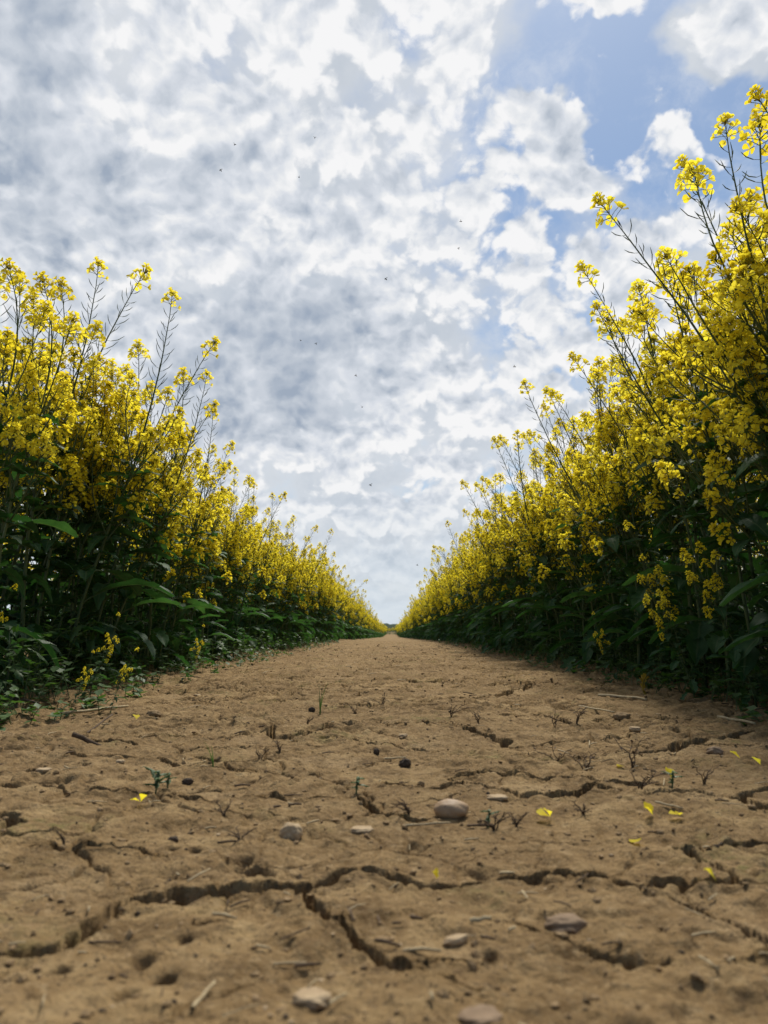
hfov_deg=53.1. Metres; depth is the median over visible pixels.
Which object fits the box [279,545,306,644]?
rapeseed plant
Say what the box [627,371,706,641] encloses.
rapeseed plant
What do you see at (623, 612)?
rapeseed plant
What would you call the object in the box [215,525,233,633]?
rapeseed plant
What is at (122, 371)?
rapeseed plant
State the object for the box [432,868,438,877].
fallen petal
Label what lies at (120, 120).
sky
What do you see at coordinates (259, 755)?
dried sprig
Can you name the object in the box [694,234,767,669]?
rapeseed plant
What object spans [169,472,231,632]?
rapeseed plant
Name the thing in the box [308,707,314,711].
stone
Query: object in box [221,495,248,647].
rapeseed plant
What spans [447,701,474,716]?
dried sprig
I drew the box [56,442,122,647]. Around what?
rapeseed plant
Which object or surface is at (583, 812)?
dried sprig
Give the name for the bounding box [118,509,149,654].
rapeseed plant
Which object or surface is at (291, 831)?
stone
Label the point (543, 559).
rapeseed plant
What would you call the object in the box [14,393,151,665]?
rapeseed plant
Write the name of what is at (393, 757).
straw
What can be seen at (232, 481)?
rapeseed plant
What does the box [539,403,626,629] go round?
rapeseed plant
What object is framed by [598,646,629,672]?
verge weed
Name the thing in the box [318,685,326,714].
grass tuft
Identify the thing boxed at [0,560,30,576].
rapeseed plant
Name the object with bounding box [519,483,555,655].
rapeseed plant
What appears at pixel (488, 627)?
rapeseed plant
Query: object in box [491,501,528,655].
rapeseed plant
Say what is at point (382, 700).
dried sprig
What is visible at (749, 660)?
rapeseed plant
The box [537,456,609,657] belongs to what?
rapeseed plant
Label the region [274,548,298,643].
rapeseed plant
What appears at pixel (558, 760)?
dried sprig
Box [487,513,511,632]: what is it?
rapeseed plant
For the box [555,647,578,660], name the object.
verge weed
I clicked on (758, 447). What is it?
rapeseed plant
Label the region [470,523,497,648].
rapeseed plant
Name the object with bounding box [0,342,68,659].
rapeseed plant
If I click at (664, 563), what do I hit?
rapeseed plant
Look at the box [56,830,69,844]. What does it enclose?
dried sprig
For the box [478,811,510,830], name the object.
dried sprig
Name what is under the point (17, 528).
rapeseed plant
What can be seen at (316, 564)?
rapeseed plant
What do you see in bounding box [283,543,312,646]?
rapeseed plant
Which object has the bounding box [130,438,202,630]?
rapeseed plant
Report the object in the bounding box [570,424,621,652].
rapeseed plant
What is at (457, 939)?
stone
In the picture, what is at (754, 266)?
rapeseed plant
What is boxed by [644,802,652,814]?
fallen petal
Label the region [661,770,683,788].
weed seedling
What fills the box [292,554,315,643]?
rapeseed plant
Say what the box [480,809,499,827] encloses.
weed seedling
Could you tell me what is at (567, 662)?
rapeseed plant
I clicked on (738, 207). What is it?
rapeseed plant
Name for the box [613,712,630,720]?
stone
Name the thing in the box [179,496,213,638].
rapeseed plant
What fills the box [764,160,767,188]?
rapeseed plant
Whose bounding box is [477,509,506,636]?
rapeseed plant
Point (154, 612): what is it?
rapeseed plant
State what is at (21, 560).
rapeseed plant
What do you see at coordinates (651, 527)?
rapeseed plant
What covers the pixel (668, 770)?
fallen petal
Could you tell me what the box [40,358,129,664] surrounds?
rapeseed plant
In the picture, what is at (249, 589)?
rapeseed plant
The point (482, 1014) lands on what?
stone
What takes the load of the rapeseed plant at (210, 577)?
on the ground
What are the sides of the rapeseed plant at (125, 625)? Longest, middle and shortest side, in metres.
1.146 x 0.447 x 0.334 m
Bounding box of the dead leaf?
[639,671,651,694]
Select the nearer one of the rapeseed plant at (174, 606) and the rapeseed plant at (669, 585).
the rapeseed plant at (669, 585)
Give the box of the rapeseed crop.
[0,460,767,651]
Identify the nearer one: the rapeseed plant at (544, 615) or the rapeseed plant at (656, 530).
the rapeseed plant at (656, 530)
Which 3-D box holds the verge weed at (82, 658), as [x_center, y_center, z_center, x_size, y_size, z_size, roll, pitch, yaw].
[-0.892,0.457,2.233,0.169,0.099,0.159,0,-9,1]
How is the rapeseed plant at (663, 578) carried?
on the ground
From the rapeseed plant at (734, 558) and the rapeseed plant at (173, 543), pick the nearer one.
the rapeseed plant at (734, 558)
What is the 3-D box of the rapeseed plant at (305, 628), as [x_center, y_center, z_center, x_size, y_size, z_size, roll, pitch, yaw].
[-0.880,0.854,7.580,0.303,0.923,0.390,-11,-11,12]
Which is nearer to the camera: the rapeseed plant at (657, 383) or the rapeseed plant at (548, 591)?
the rapeseed plant at (657, 383)
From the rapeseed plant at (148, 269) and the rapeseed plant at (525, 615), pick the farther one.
the rapeseed plant at (525, 615)
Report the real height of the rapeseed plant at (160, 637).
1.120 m
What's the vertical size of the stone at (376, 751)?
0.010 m
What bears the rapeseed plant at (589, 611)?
on the ground
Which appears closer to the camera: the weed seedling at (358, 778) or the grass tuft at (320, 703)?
the weed seedling at (358, 778)
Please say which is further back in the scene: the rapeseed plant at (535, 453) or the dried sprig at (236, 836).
the rapeseed plant at (535, 453)
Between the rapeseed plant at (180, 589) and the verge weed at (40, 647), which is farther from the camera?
the rapeseed plant at (180, 589)
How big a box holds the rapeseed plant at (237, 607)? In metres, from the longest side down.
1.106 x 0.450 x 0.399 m
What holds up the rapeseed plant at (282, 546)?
on the ground
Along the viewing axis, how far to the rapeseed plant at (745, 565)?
2.27 m
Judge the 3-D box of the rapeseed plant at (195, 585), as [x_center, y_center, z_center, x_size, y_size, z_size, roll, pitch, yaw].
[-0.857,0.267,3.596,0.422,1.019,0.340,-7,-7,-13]
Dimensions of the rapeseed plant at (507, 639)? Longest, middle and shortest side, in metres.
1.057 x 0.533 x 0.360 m
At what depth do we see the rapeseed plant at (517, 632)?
5.16 m
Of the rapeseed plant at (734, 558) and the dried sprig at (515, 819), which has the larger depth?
the rapeseed plant at (734, 558)
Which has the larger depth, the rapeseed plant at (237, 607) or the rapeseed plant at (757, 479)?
the rapeseed plant at (237, 607)
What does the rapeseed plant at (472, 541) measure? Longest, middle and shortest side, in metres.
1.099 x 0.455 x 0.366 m
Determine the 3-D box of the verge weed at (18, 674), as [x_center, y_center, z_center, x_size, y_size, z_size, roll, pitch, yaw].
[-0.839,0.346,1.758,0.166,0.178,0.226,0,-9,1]
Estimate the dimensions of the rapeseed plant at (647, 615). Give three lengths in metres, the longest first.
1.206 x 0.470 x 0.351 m
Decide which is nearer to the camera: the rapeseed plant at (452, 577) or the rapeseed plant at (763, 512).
the rapeseed plant at (763, 512)
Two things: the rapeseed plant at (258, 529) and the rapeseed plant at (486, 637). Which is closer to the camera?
the rapeseed plant at (258, 529)
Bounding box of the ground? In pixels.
[0,632,767,1023]
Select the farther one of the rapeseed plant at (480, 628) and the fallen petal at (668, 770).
the rapeseed plant at (480, 628)
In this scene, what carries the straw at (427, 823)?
on the ground
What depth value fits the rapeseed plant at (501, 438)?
4.27 m
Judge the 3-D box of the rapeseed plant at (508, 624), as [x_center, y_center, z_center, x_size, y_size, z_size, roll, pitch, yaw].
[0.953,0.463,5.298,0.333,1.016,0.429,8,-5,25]
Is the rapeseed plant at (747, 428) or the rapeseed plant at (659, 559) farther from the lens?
the rapeseed plant at (659, 559)
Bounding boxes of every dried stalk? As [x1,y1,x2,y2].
[0,696,39,703]
[71,732,100,744]
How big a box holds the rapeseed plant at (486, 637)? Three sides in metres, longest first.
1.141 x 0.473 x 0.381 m
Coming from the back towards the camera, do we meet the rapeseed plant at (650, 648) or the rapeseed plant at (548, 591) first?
the rapeseed plant at (548, 591)
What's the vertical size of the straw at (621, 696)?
0.011 m
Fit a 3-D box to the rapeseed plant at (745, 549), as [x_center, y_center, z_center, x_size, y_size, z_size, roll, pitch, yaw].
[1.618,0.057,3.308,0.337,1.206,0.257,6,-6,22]
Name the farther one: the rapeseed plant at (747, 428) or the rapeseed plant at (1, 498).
the rapeseed plant at (1, 498)
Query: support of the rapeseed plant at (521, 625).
on the ground
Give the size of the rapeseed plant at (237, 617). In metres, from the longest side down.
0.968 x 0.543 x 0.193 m
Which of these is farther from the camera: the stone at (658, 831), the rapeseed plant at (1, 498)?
the rapeseed plant at (1, 498)
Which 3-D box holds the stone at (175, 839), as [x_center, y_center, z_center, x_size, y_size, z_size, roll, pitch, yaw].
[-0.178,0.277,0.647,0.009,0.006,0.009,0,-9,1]
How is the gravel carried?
on the ground
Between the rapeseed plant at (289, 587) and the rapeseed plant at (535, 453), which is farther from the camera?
the rapeseed plant at (289, 587)
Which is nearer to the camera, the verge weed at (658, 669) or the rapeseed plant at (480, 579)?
the verge weed at (658, 669)
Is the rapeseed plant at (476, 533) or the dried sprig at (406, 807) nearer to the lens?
the dried sprig at (406, 807)
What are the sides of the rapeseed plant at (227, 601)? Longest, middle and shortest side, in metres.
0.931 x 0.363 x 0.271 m
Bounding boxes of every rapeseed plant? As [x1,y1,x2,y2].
[0,256,115,668]
[0,257,58,665]
[0,271,36,439]
[0,271,86,667]
[0,274,13,392]
[0,276,105,637]
[0,289,60,661]
[0,307,78,679]
[0,315,45,665]
[0,330,43,659]
[0,341,30,581]
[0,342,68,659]
[0,352,83,664]
[0,355,106,666]
[0,373,129,656]
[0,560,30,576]
[0,584,17,626]
[2,262,153,630]
[2,487,60,620]
[6,513,32,616]
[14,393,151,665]
[16,287,185,683]
[16,423,80,643]
[24,417,71,644]
[25,324,140,671]
[26,352,133,656]
[38,363,140,632]
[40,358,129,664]
[47,401,140,642]
[47,534,74,621]
[52,338,157,670]
[53,336,220,667]
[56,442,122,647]
[60,410,121,622]
[60,449,122,652]
[63,650,94,716]
[71,369,213,676]
[78,390,173,640]
[80,612,120,695]
[84,380,168,659]
[87,370,171,677]
[99,647,138,712]
[106,414,179,630]
[106,529,145,654]
[109,399,219,669]
[112,366,201,669]
[112,426,197,665]
[113,449,173,652]
[115,417,192,655]
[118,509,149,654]
[128,498,175,652]
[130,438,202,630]
[131,408,226,670]
[137,507,195,659]
[140,456,193,645]
[141,474,205,624]
[142,474,203,616]
[150,465,228,669]
[160,473,227,633]
[162,484,219,647]
[167,440,235,661]
[167,443,216,640]
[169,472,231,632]
[171,459,232,663]
[173,486,231,637]
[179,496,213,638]
[180,624,204,679]
[186,458,234,656]
[186,466,241,641]
[193,492,233,660]
[200,479,244,630]
[202,505,243,639]
[204,477,254,633]
[204,496,251,654]
[205,509,262,644]
[208,475,255,638]
[210,511,260,650]
[211,503,254,637]
[215,482,262,651]
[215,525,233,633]
[218,496,255,638]
[219,491,287,656]
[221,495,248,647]
[221,511,260,643]
[222,506,258,651]
[227,517,267,621]
[231,510,260,646]
[231,527,266,642]
[233,507,270,634]
[239,492,279,650]
[242,520,280,637]
[245,519,287,649]
[247,523,292,646]
[249,522,280,643]
[251,526,283,637]
[252,543,291,644]
[257,533,288,641]
[265,514,302,646]
[267,533,292,633]
[268,528,332,647]
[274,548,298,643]
[276,536,309,645]
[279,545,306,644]
[279,548,306,647]
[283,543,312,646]
[285,552,310,634]
[291,542,322,640]
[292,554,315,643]
[323,579,367,636]
[432,545,481,626]
[445,520,502,649]
[458,536,488,639]
[459,479,522,651]
[463,531,492,648]
[465,521,499,650]
[467,516,502,650]
[467,528,476,616]
[468,508,495,635]
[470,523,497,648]
[470,529,496,635]
[471,540,484,646]
[472,510,511,649]
[473,481,541,655]
[474,508,518,652]
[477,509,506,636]
[477,598,492,642]
[479,523,519,644]
[479,581,501,635]
[480,476,572,645]
[480,488,513,608]
[483,492,535,650]
[484,494,530,639]
[486,473,529,650]
[486,479,536,650]
[486,492,519,652]
[486,568,521,629]
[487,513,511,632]
[490,473,536,653]
[491,436,571,643]
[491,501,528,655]
[494,543,535,652]
[496,434,576,656]
[499,537,534,634]
[505,495,541,614]
[506,507,543,653]
[509,429,582,662]
[511,524,541,644]
[512,441,580,643]
[514,470,590,646]
[515,510,554,655]
[518,378,697,681]
[518,457,555,654]
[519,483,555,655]
[520,432,600,630]
[523,448,580,649]
[524,517,573,653]
[525,429,661,654]
[527,482,568,654]
[529,454,588,648]
[530,458,602,647]
[536,465,599,639]
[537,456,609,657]
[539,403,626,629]
[539,441,588,655]
[541,386,664,672]
[544,416,628,663]
[544,418,619,667]
[545,443,624,671]
[547,388,677,666]
[549,427,596,628]
[567,351,744,674]
[568,414,637,653]
[568,446,627,668]
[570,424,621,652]
[571,412,627,629]
[574,260,767,685]
[578,356,659,667]
[582,354,653,655]
[582,369,680,663]
[583,384,676,629]
[585,367,702,671]
[587,355,681,679]
[588,433,665,647]
[589,300,767,630]
[590,191,767,606]
[592,611,622,682]
[597,278,767,687]
[606,412,668,657]
[608,316,746,667]
[609,401,722,657]
[610,390,671,656]
[620,297,747,681]
[622,265,767,701]
[623,520,715,687]
[625,456,651,640]
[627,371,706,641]
[629,275,739,673]
[630,246,767,480]
[638,299,767,648]
[639,554,709,699]
[640,397,693,645]
[648,262,763,693]
[649,535,670,587]
[652,502,682,602]
[655,451,709,652]
[656,331,762,669]
[658,524,690,653]
[661,394,742,664]
[672,154,767,553]
[673,488,767,706]
[675,519,751,659]
[676,157,767,487]
[679,365,767,611]
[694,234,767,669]
[694,281,767,669]
[703,284,767,480]
[708,279,767,639]
[710,112,767,394]
[711,442,767,620]
[712,558,748,610]
[713,186,767,651]
[715,173,767,378]
[726,195,767,597]
[726,455,767,619]
[728,474,767,610]
[737,437,767,477]
[738,108,767,284]
[741,448,767,603]
[743,452,767,545]
[744,84,767,133]
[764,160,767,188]
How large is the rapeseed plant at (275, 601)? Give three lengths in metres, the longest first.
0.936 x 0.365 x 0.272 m
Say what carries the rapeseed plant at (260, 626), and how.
on the ground
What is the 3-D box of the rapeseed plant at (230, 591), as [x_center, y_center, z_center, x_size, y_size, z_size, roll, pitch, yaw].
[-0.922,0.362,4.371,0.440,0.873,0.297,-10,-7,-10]
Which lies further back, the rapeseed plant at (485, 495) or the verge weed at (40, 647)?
the rapeseed plant at (485, 495)
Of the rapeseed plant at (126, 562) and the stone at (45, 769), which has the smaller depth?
the stone at (45, 769)
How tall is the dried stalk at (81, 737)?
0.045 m
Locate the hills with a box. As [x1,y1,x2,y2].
[381,623,396,631]
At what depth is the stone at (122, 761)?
1.00 m
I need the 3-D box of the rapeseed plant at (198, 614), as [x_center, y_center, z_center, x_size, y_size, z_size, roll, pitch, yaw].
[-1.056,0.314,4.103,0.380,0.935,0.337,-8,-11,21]
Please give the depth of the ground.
0.62 m
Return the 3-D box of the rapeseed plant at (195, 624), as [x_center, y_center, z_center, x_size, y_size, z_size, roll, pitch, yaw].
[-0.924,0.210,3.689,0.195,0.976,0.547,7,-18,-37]
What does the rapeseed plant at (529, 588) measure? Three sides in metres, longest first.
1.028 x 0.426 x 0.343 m
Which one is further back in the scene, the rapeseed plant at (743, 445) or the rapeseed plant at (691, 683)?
the rapeseed plant at (691, 683)
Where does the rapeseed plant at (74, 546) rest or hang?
on the ground
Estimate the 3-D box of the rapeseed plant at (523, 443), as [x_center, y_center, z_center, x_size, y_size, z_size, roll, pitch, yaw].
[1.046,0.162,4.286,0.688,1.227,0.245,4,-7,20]
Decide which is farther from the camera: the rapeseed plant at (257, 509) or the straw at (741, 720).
the rapeseed plant at (257, 509)
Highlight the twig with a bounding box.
[87,714,112,732]
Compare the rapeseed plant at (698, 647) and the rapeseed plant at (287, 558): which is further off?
the rapeseed plant at (287, 558)
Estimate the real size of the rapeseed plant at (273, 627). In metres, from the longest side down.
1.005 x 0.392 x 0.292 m
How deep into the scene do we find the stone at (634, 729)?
1.30 m
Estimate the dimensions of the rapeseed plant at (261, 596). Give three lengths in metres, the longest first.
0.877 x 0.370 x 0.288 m
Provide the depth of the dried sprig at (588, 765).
0.98 m
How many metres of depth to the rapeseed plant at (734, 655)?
1.72 m
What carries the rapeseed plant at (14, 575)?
on the ground
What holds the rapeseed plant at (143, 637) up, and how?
on the ground
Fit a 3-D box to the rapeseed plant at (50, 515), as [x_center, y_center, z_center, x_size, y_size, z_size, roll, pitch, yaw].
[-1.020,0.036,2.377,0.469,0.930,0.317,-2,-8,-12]
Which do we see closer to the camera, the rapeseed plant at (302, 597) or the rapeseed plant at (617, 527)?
the rapeseed plant at (617, 527)
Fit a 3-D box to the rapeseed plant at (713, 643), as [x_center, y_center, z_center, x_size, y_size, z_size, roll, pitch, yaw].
[0.830,-0.076,2.017,0.315,1.081,0.422,-5,-16,32]
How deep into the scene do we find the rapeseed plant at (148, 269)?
2.45 m
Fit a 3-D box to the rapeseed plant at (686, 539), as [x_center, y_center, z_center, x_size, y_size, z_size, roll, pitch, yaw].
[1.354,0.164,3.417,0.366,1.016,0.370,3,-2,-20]
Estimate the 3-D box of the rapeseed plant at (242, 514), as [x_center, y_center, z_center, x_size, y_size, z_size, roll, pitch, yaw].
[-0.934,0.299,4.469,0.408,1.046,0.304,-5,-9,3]
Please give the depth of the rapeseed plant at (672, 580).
2.88 m
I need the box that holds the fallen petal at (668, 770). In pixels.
[665,767,673,777]
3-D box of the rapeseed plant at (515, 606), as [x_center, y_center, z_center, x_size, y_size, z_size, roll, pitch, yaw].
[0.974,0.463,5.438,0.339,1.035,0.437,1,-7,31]
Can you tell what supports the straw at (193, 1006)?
on the ground
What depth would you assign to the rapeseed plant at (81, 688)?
1.58 m
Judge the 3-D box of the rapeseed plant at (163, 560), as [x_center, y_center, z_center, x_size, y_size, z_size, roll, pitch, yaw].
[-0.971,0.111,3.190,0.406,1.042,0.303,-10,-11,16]
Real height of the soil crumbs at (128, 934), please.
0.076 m
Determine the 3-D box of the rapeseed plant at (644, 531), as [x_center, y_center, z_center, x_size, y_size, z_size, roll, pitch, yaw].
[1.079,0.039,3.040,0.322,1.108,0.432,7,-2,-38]
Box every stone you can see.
[35,767,51,772]
[116,759,125,763]
[146,710,160,718]
[168,836,178,842]
[182,778,193,784]
[279,822,302,840]
[291,987,331,1009]
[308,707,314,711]
[350,826,373,833]
[373,748,379,754]
[399,758,410,767]
[417,780,424,786]
[433,799,468,818]
[443,933,467,946]
[457,1004,502,1023]
[486,794,508,800]
[544,913,587,933]
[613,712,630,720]
[629,726,640,731]
[654,829,663,834]
[706,746,723,754]
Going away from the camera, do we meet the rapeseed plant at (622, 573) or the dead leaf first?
the dead leaf
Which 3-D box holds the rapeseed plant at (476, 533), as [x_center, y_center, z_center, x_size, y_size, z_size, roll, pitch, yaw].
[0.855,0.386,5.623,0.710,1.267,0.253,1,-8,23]
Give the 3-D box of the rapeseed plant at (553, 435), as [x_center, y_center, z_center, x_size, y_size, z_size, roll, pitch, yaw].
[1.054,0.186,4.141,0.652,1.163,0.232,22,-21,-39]
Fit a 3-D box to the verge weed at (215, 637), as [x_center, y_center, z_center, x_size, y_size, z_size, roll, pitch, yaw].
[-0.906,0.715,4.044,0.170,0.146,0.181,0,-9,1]
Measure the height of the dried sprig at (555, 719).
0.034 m
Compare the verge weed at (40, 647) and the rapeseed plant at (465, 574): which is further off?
the rapeseed plant at (465, 574)
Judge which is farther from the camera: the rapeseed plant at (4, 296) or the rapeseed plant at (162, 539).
the rapeseed plant at (162, 539)
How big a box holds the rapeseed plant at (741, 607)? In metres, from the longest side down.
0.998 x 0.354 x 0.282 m
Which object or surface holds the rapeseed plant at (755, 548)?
on the ground
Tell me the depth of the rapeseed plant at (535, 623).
4.36 m
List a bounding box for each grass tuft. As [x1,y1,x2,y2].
[206,745,213,766]
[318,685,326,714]
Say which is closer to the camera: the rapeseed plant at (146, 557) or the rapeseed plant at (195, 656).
the rapeseed plant at (195, 656)
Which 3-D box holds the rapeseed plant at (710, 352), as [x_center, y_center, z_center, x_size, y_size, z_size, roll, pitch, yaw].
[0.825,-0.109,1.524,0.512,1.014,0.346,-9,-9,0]
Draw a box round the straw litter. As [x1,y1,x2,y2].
[0,644,767,1023]
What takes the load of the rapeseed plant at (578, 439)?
on the ground
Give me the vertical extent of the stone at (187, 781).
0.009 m
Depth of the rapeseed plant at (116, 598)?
3.21 m
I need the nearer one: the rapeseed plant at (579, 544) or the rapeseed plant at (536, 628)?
the rapeseed plant at (579, 544)
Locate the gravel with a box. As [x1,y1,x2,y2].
[14,651,738,1023]
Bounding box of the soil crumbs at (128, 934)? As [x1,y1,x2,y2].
[0,644,767,1023]
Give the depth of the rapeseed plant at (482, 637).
6.47 m
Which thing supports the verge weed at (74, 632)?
on the ground
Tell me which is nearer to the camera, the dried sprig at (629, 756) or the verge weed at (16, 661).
the dried sprig at (629, 756)
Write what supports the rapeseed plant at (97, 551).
on the ground
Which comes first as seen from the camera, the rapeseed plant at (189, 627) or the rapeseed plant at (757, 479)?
the rapeseed plant at (757, 479)
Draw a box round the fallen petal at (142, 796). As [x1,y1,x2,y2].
[130,794,146,800]
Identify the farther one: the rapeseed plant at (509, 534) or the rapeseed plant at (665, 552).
the rapeseed plant at (509, 534)
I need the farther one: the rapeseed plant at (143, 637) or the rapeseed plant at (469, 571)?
the rapeseed plant at (469, 571)
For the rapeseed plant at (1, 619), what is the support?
on the ground
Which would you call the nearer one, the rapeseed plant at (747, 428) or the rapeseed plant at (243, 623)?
the rapeseed plant at (747, 428)
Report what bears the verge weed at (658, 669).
on the ground
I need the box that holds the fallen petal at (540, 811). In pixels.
[536,808,551,816]
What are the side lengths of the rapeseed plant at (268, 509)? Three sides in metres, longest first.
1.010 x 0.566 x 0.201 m
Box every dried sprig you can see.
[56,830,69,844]
[214,800,232,815]
[226,825,256,839]
[255,747,268,759]
[274,741,282,751]
[373,692,387,705]
[391,799,411,814]
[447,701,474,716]
[471,712,480,723]
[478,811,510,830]
[508,812,528,826]
[536,744,573,761]
[549,713,560,727]
[568,751,596,770]
[570,707,586,723]
[570,800,591,814]
[613,736,647,767]
[629,770,664,789]
[692,763,719,784]
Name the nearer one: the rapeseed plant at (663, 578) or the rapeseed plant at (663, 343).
the rapeseed plant at (663, 578)
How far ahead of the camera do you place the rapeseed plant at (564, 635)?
3.86 m
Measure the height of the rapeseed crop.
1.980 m
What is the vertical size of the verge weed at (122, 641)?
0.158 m
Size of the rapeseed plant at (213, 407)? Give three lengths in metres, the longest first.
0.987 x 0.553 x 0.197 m
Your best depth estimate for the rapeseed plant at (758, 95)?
1.49 m
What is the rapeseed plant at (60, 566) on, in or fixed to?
on the ground
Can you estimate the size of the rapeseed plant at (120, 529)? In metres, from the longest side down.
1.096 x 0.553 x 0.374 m
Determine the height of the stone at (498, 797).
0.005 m
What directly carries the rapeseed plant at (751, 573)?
on the ground
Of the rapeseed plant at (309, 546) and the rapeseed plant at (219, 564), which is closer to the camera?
the rapeseed plant at (219, 564)
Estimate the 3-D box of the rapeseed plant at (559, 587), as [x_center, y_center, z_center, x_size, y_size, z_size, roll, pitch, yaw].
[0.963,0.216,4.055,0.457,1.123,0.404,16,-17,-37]
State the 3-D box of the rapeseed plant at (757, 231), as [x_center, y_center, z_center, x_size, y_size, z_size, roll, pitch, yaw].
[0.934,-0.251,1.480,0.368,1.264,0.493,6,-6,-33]
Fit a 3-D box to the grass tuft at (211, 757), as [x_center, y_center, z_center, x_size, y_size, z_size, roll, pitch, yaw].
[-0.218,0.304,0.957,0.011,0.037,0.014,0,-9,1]
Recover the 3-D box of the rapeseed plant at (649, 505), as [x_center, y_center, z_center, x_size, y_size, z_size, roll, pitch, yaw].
[0.866,-0.003,2.337,0.571,1.019,0.203,-1,-9,-3]
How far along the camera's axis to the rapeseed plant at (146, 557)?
3.09 m
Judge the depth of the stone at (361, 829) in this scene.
0.66 m
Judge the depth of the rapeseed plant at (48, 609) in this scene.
2.78 m
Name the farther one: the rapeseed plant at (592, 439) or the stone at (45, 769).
the rapeseed plant at (592, 439)
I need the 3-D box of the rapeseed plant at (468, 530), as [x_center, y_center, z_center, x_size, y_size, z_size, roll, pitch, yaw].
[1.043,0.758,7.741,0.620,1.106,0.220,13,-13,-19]
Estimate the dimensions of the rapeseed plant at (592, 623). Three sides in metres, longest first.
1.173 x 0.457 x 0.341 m
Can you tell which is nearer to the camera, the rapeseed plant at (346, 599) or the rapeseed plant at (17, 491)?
the rapeseed plant at (17, 491)
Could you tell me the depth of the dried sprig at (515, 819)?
0.69 m
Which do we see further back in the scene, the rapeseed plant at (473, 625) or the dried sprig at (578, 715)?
the rapeseed plant at (473, 625)
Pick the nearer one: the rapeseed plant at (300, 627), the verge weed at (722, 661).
the verge weed at (722, 661)
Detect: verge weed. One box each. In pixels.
[0,624,55,700]
[0,651,31,696]
[10,631,71,689]
[51,652,106,678]
[60,620,110,676]
[61,621,121,686]
[100,643,132,669]
[104,636,140,669]
[104,637,134,669]
[131,640,176,669]
[159,626,184,662]
[169,644,201,662]
[204,635,226,660]
[209,638,244,661]
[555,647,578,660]
[577,642,614,665]
[579,619,618,664]
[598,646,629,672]
[647,647,691,681]
[650,663,701,680]
[673,607,767,691]
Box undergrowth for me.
[0,607,767,730]
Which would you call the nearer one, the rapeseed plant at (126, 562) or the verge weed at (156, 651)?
the verge weed at (156, 651)
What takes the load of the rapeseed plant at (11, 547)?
on the ground
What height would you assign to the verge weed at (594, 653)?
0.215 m
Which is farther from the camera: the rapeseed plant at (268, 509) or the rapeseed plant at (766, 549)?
the rapeseed plant at (268, 509)
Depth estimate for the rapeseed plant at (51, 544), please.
2.23 m
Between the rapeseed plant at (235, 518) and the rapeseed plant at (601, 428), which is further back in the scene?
the rapeseed plant at (235, 518)
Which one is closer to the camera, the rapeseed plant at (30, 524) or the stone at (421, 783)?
the stone at (421, 783)
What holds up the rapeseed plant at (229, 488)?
on the ground
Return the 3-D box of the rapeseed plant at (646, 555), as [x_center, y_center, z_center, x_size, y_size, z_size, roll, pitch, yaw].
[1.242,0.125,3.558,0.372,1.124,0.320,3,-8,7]
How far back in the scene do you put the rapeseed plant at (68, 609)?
3.28 m
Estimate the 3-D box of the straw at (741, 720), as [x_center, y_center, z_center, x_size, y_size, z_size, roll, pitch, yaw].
[0.657,0.389,1.436,0.030,0.007,0.102,0,-9,1]
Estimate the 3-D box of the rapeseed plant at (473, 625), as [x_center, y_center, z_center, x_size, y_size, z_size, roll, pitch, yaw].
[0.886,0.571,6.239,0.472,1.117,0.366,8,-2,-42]
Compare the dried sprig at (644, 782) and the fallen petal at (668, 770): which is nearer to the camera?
the dried sprig at (644, 782)
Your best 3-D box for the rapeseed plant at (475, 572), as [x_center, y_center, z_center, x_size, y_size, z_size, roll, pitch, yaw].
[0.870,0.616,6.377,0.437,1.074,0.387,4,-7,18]
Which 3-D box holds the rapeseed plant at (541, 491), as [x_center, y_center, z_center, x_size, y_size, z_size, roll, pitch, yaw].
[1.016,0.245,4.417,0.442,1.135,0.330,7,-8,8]
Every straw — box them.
[62,705,128,714]
[190,981,215,1010]
[384,757,405,759]
[403,822,450,825]
[469,915,491,922]
[578,705,614,712]
[598,694,647,700]
[655,801,683,808]
[717,715,755,724]
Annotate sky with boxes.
[0,0,767,623]
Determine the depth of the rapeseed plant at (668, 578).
3.54 m
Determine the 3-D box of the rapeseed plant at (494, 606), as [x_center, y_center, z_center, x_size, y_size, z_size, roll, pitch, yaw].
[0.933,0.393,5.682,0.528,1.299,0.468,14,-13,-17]
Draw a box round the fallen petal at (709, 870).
[704,868,715,879]
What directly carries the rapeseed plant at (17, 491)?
on the ground
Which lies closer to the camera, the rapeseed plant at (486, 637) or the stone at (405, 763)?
the stone at (405, 763)
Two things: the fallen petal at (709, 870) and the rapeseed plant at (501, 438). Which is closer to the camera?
the fallen petal at (709, 870)
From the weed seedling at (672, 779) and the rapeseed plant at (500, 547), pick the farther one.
the rapeseed plant at (500, 547)
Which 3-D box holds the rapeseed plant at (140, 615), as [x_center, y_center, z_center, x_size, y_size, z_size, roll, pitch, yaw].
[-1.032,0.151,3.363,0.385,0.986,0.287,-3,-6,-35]
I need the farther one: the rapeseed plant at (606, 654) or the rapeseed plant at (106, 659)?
the rapeseed plant at (606, 654)
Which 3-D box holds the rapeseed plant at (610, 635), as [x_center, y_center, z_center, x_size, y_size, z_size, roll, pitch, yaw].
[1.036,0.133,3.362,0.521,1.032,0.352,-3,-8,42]
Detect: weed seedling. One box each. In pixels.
[142,766,171,793]
[159,772,177,787]
[350,776,368,793]
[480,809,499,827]
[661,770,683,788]
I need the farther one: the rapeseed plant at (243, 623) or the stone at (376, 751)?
the rapeseed plant at (243, 623)
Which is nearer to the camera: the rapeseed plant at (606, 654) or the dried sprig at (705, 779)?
the dried sprig at (705, 779)

